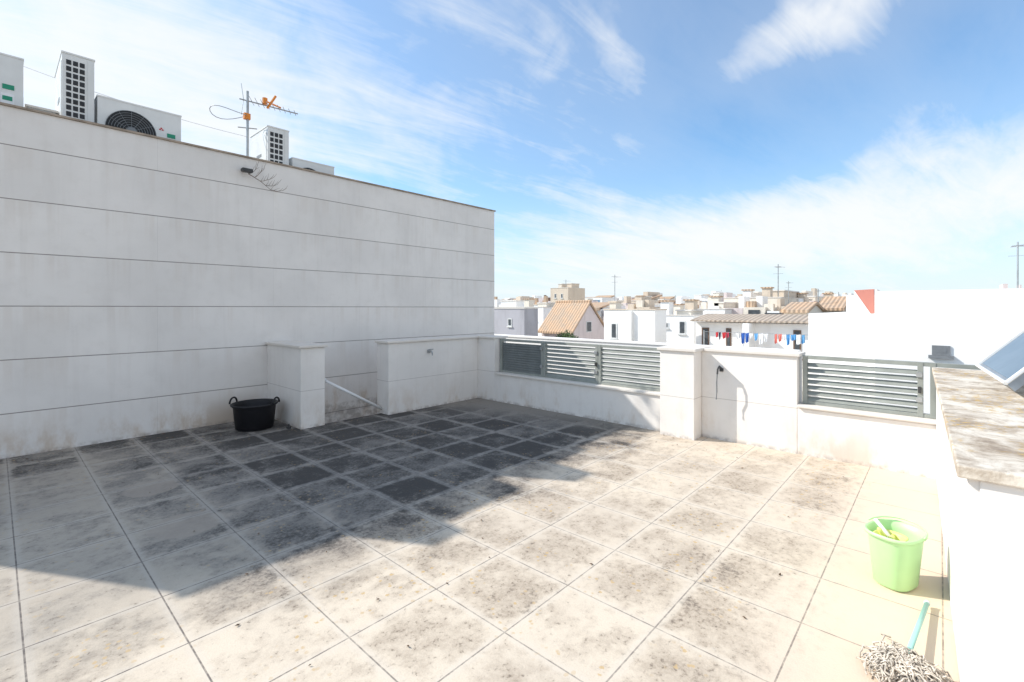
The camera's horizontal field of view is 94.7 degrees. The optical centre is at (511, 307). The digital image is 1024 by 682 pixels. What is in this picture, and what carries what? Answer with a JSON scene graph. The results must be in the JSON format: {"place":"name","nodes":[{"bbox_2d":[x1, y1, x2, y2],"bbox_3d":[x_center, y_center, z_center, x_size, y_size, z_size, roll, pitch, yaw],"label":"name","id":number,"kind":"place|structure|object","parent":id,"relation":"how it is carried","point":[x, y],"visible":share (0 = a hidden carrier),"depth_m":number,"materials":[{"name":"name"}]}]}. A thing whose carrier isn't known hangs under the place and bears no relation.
{"place":"outdoors","nodes":[
{"label":"outdoors","id":0,"kind":"place"},
{"bbox_2d":[0,102,495,458],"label":"tall neighbour building","id":1,"kind":"structure","parent":0,"point":[151,284],"depth_m":6.42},
{"bbox_2d":[0,52,23,106],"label":"air conditioner","id":2,"kind":"object","parent":1,"relation":"on","point":[11,79],"visible":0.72,"depth_m":5.49,"materials":[{"name":"white metal"}]},
{"bbox_2d":[24,104,58,113],"bbox_3d":[-5.978,-2.150,5.986,0.340,0.700,0.300,0,0,42],"label":"vent box","id":3,"kind":"object","parent":1,"relation":"on","point":[41,108],"visible":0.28,"depth_m":5.87,"materials":[{"name":"white metal"}]},
{"bbox_2d":[54,50,94,121],"bbox_3d":[-5.789,-2.410,6.231,0.966,1.520,0.318,0,0,42],"label":"air conditioner","id":4,"kind":"object","parent":1,"relation":"on","point":[74,85],"visible":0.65,"depth_m":5.91,"materials":[{"name":"white metal"}]},
{"bbox_2d":[23,66,245,136],"bbox_3d":[-5.646,-3.060,6.615,3.406,0.588,0.007,0,0,-37],"label":"overhead cable","id":5,"kind":"object","parent":4,"relation":"attached to","point":[114,98],"visible":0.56,"depth_m":7.11,"materials":[{"name":"white plastic"}]},
{"bbox_2d":[94,94,181,140],"bbox_3d":[-5.128,-2.269,6.484,0.360,0.938,0.912,0,0,42],"label":"air conditioner","id":6,"kind":"object","parent":1,"relation":"on","point":[113,112],"visible":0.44,"depth_m":6.33,"materials":[{"name":"white metal"}]},
{"bbox_2d":[241,167,252,173],"bbox_3d":[-3.893,-2.019,6.902,0.165,0.078,0.140,0,0,42],"label":"wall spout","id":7,"kind":"object","parent":1,"relation":"attached to","point":[246,170],"depth_m":6.84,"materials":[{"name":"metal"}]},
{"bbox_2d":[209,83,297,155],"bbox_3d":[-4.198,-2.713,7.707,1.274,1.826,0.468,0,0,-25],"label":"tv antenna","id":8,"kind":"object","parent":1,"relation":"on","point":[247,115],"visible":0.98,"depth_m":7.63,"materials":[{"name":"metal"}]},
{"bbox_2d":[248,162,286,190],"bbox_3d":[-3.686,-2.002,7.139,0.048,0.423,0.576,0,0,40],"label":"dead creeper branch","id":9,"kind":"object","parent":1,"relation":"attached to","point":[266,185],"visible":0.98,"depth_m":7.10,"materials":[{"name":"grey plant"}]},
{"bbox_2d":[250,125,289,164],"bbox_3d":[-4.092,-2.295,7.950,0.766,1.290,0.351,0,0,42],"label":"air conditioner","id":10,"kind":"object","parent":1,"relation":"on","point":[269,143],"visible":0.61,"depth_m":7.71,"materials":[{"name":"white metal"}]},
{"bbox_2d":[289,157,334,174],"bbox_3d":[-3.531,-2.159,8.242,0.360,0.718,0.742,0,0,42],"label":"air conditioner","id":11,"kind":"object","parent":1,"relation":"on","point":[309,165],"visible":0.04,"depth_m":8.10,"materials":[{"name":"white metal"}]},
{"bbox_2d":[0,0,1023,299],"label":"sky","id":12,"kind":"structure","parent":0,"point":[690,148],"materials":[{"name":"blue"}]},
{"bbox_2d":[494,308,537,335],"bbox_3d":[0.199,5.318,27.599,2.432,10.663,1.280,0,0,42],"label":"grey house","id":13,"kind":"structure","parent":0,"point":[516,321],"depth_m":27.00,"materials":[{"name":"paint"}]},
{"bbox_2d":[494,300,554,335],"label":"white house","id":14,"kind":"structure","parent":0,"point":[544,309],"depth_m":36.69,"materials":[{"name":"paint"}]},
{"bbox_2d":[550,283,584,302],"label":"apartment tower","id":15,"kind":"structure","parent":0,"point":[570,291],"depth_m":56.00,"materials":[{"name":"paint"}]},
{"bbox_2d":[538,300,603,339],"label":"gabled house","id":16,"kind":"structure","parent":0,"point":[582,319],"depth_m":30.33,"materials":[{"name":"tile"}]},
{"bbox_2d":[603,301,666,342],"bbox_3d":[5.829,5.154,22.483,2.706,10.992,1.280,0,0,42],"label":"white house","id":17,"kind":"structure","parent":0,"point":[649,325],"depth_m":21.85,"materials":[{"name":"white paint"}]},
{"bbox_2d":[623,296,658,303],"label":"beige house","id":18,"kind":"structure","parent":0,"point":[645,298],"depth_m":51.35,"materials":[{"name":"paint"}]},
{"bbox_2d":[494,334,800,384],"bbox_3d":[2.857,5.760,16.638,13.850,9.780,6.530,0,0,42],"label":"white roof parapet","id":19,"kind":"structure","parent":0,"point":[602,342],"depth_m":12.55,"materials":[{"name":"white paint"}]},
{"bbox_2d":[694,295,712,301],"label":"white house","id":20,"kind":"structure","parent":0,"point":[701,296],"depth_m":50.34,"materials":[{"name":"paint"}]},
{"bbox_2d":[807,296,822,300],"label":"white house","id":21,"kind":"structure","parent":0,"point":[815,298],"depth_m":43.83,"materials":[{"name":"paint"}]},
{"bbox_2d":[875,288,1023,413],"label":"white block","id":22,"kind":"structure","parent":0,"point":[966,326],"depth_m":8.88,"materials":[{"name":"white paint"}]},
{"bbox_2d":[1011,242,1023,287],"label":"rooftop antenna","id":23,"kind":"object","parent":22,"relation":"on","point":[1018,246],"visible":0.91,"depth_m":9.98,"materials":[{"name":"metal"}]},
{"label":"ground","id":24,"kind":"structure","parent":0,"visible":0},
{"bbox_2d":[556,330,578,337],"bbox_3d":[3.048,5.919,26.314,1.045,9.466,2.105,0,0,-22],"label":"tree","id":25,"kind":"object","parent":24,"relation":"on","point":[566,335],"visible":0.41,"depth_m":26.05,"materials":[{"name":"green plant"}]},
{"bbox_2d":[585,297,618,301],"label":"glazed building","id":26,"kind":"structure","parent":24,"relation":"on","point":[602,299],"depth_m":69.99,"materials":[{"name":"paint"}]},
{"bbox_2d":[627,311,632,340],"bbox_3d":[5.490,5.400,21.932,0.200,10.500,0.148,0,0,42],"label":"rendered pilaster","id":27,"kind":"object","parent":24,"relation":"on","point":[629,325],"visible":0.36,"depth_m":21.89,"materials":[{"name":"white paint"}]},
{"bbox_2d":[666,309,703,343],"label":"white house","id":28,"kind":"structure","parent":24,"relation":"on","point":[680,327],"depth_m":25.57,"materials":[{"name":"paint"}]},
{"bbox_2d":[699,292,732,301],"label":"white house","id":29,"kind":"structure","parent":24,"relation":"on","point":[715,294],"depth_m":50.88,"materials":[{"name":"paint"}]},
{"bbox_2d":[698,302,736,314],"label":"cream house","id":30,"kind":"structure","parent":24,"relation":"on","point":[726,307],"depth_m":29.52,"materials":[{"name":"paint"}]},
{"bbox_2d":[690,314,807,354],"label":"tiled roof house","id":31,"kind":"structure","parent":24,"relation":"on","point":[771,325],"depth_m":20.20,"materials":[{"name":"paint"}]},
{"bbox_2d":[703,330,804,344],"bbox_3d":[9.903,1.610,19.241,4.136,1.280,0.060,0,0,42],"label":"washing on line","id":32,"kind":"object","parent":31,"relation":"attached to","point":[745,337],"visible":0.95,"depth_m":19.07,"materials":[{"name":"fabric"}]},
{"bbox_2d":[494,284,1021,321],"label":"distant town","id":33,"kind":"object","parent":24,"relation":"on","point":[760,305],"visible":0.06,"depth_m":34.76,"materials":[{"name":"beige paint"}]},
{"bbox_2d":[523,287,833,314],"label":"buildings","id":34,"kind":"structure","parent":33,"relation":"on","point":[671,307],"depth_m":30.70,"materials":[{"name":"white paint"}]},
{"bbox_2d":[724,290,812,307],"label":"cream house","id":35,"kind":"structure","parent":24,"relation":"on","point":[793,295],"depth_m":32.42,"materials":[{"name":"paint"}]},
{"bbox_2d":[776,264,782,296],"bbox_3d":[17.747,-1.498,31.400,0.610,2.826,0.911,0,0,42],"label":"rooftop antenna","id":36,"kind":"object","parent":35,"relation":"on","point":[778,278],"visible":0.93,"depth_m":31.32,"materials":[{"name":"metal"}]},
{"bbox_2d":[780,302,823,314],"bbox_3d":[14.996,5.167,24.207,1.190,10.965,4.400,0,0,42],"label":"tiled roof house","id":37,"kind":"structure","parent":24,"relation":"on","point":[805,308],"depth_m":23.19,"materials":[{"name":"tile"}]},
{"bbox_2d":[819,296,845,312],"bbox_3d":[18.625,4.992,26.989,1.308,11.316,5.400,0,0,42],"label":"tiled roof house","id":38,"kind":"structure","parent":24,"relation":"on","point":[829,304],"depth_m":25.61,"materials":[{"name":"tile"}]},
{"bbox_2d":[808,312,874,402],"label":"white block","id":39,"kind":"structure","parent":24,"relation":"on","point":[837,334],"depth_m":11.07,"materials":[{"name":"white paint"}]},
{"bbox_2d":[846,295,853,313],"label":"white block","id":40,"kind":"structure","parent":24,"relation":"on","point":[849,304],"depth_m":13.09,"materials":[{"name":"white paint"}]},
{"bbox_2d":[854,289,874,313],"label":"red gable wall","id":41,"kind":"structure","parent":24,"relation":"on","point":[864,301],"depth_m":12.48,"materials":[{"name":"red paint"}]},
{"bbox_3d":[0.185,6.301,1.386,13.590,8.698,10.300,0,0,42],"label":"apartment building","id":42,"kind":"object","parent":24,"relation":"on","visible":0},
{"bbox_2d":[0,398,958,681],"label":"terrace floor","id":43,"kind":"structure","parent":42,"relation":"on","point":[600,552],"depth_m":3.12,"materials":[{"name":"tile"}]},
{"bbox_2d":[229,396,279,430],"bbox_3d":[-3.538,1.432,6.485,0.590,0.428,0.590,0,0,42],"label":"black rubber tub","id":44,"kind":"object","parent":43,"relation":"on","point":[253,414],"visible":1,"depth_m":6.31,"materials":[{"name":"black rubber"}]},
{"bbox_2d":[265,340,327,428],"bbox_3d":[-3.175,1.087,6.912,1.196,1.147,0.400,0,0,42],"label":"wall stub","id":45,"kind":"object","parent":43,"relation":"on","point":[296,377],"depth_m":6.60,"materials":[{"name":"paint"}]},
{"bbox_2d":[375,335,477,414],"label":"parapet wall","id":46,"kind":"structure","parent":43,"relation":"on","point":[412,374],"depth_m":7.79,"materials":[{"name":"paint"}]},
{"bbox_2d":[325,378,382,409],"bbox_3d":[-2.359,1.294,7.039,0.070,0.610,0.976,0,0,42],"label":"drain pipe","id":47,"kind":"object","parent":46,"relation":"attached to","point":[353,394],"visible":0.8,"depth_m":7.00,"materials":[{"name":"white plastic"}]},
{"bbox_2d":[864,516,927,591],"bbox_3d":[2.300,1.469,2.829,0.295,0.355,0.343,0,0,42],"label":"mop bucket","id":48,"kind":"object","parent":43,"relation":"on","point":[896,548],"visible":1,"depth_m":2.76,"materials":[{"name":"green plastic"}]},
{"bbox_2d":[856,600,952,681],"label":"mop","id":49,"kind":"object","parent":43,"relation":"on","point":[892,663],"visible":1,"depth_m":2.10,"materials":[{"name":"fabric"}]},
{"bbox_2d":[932,367,1023,681],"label":"parapet wall","id":50,"kind":"structure","parent":43,"relation":"on","point":[980,449],"depth_m":1.73,"materials":[{"name":"white paint"}]},
{"bbox_2d":[975,329,1023,390],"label":"solar panel","id":51,"kind":"object","parent":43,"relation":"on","point":[1003,363],"visible":0.93,"depth_m":3.31,"materials":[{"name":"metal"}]},
{"bbox_2d":[469,334,935,478],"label":"parapet wall","id":52,"kind":"structure","parent":42,"relation":"on","point":[757,402],"depth_m":5.78,"materials":[{"name":"paint"}]},
{"bbox_2d":[500,339,659,391],"bbox_3d":[0.939,0.847,7.423,3.095,0.593,0.090,0,0,42],"label":"louvre fence","id":53,"kind":"object","parent":52,"relation":"on","point":[525,359],"visible":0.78,"depth_m":7.31,"materials":[{"name":"metal"}]},
{"bbox_2d":[716,366,723,398],"bbox_3d":[2.560,0.915,5.823,0.043,0.412,0.178,0,0,42],"label":"wall hook with cord","id":54,"kind":"object","parent":52,"relation":"attached to","point":[720,368],"visible":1,"depth_m":5.78,"materials":[{"name":"metal"}]},
{"bbox_2d":[802,355,980,418],"bbox_3d":[3.918,0.814,4.851,1.605,0.548,0.090,0,0,42],"label":"louvre fence","id":55,"kind":"object","parent":52,"relation":"on","point":[889,409],"visible":0.63,"depth_m":4.97,"materials":[{"name":"metal"}]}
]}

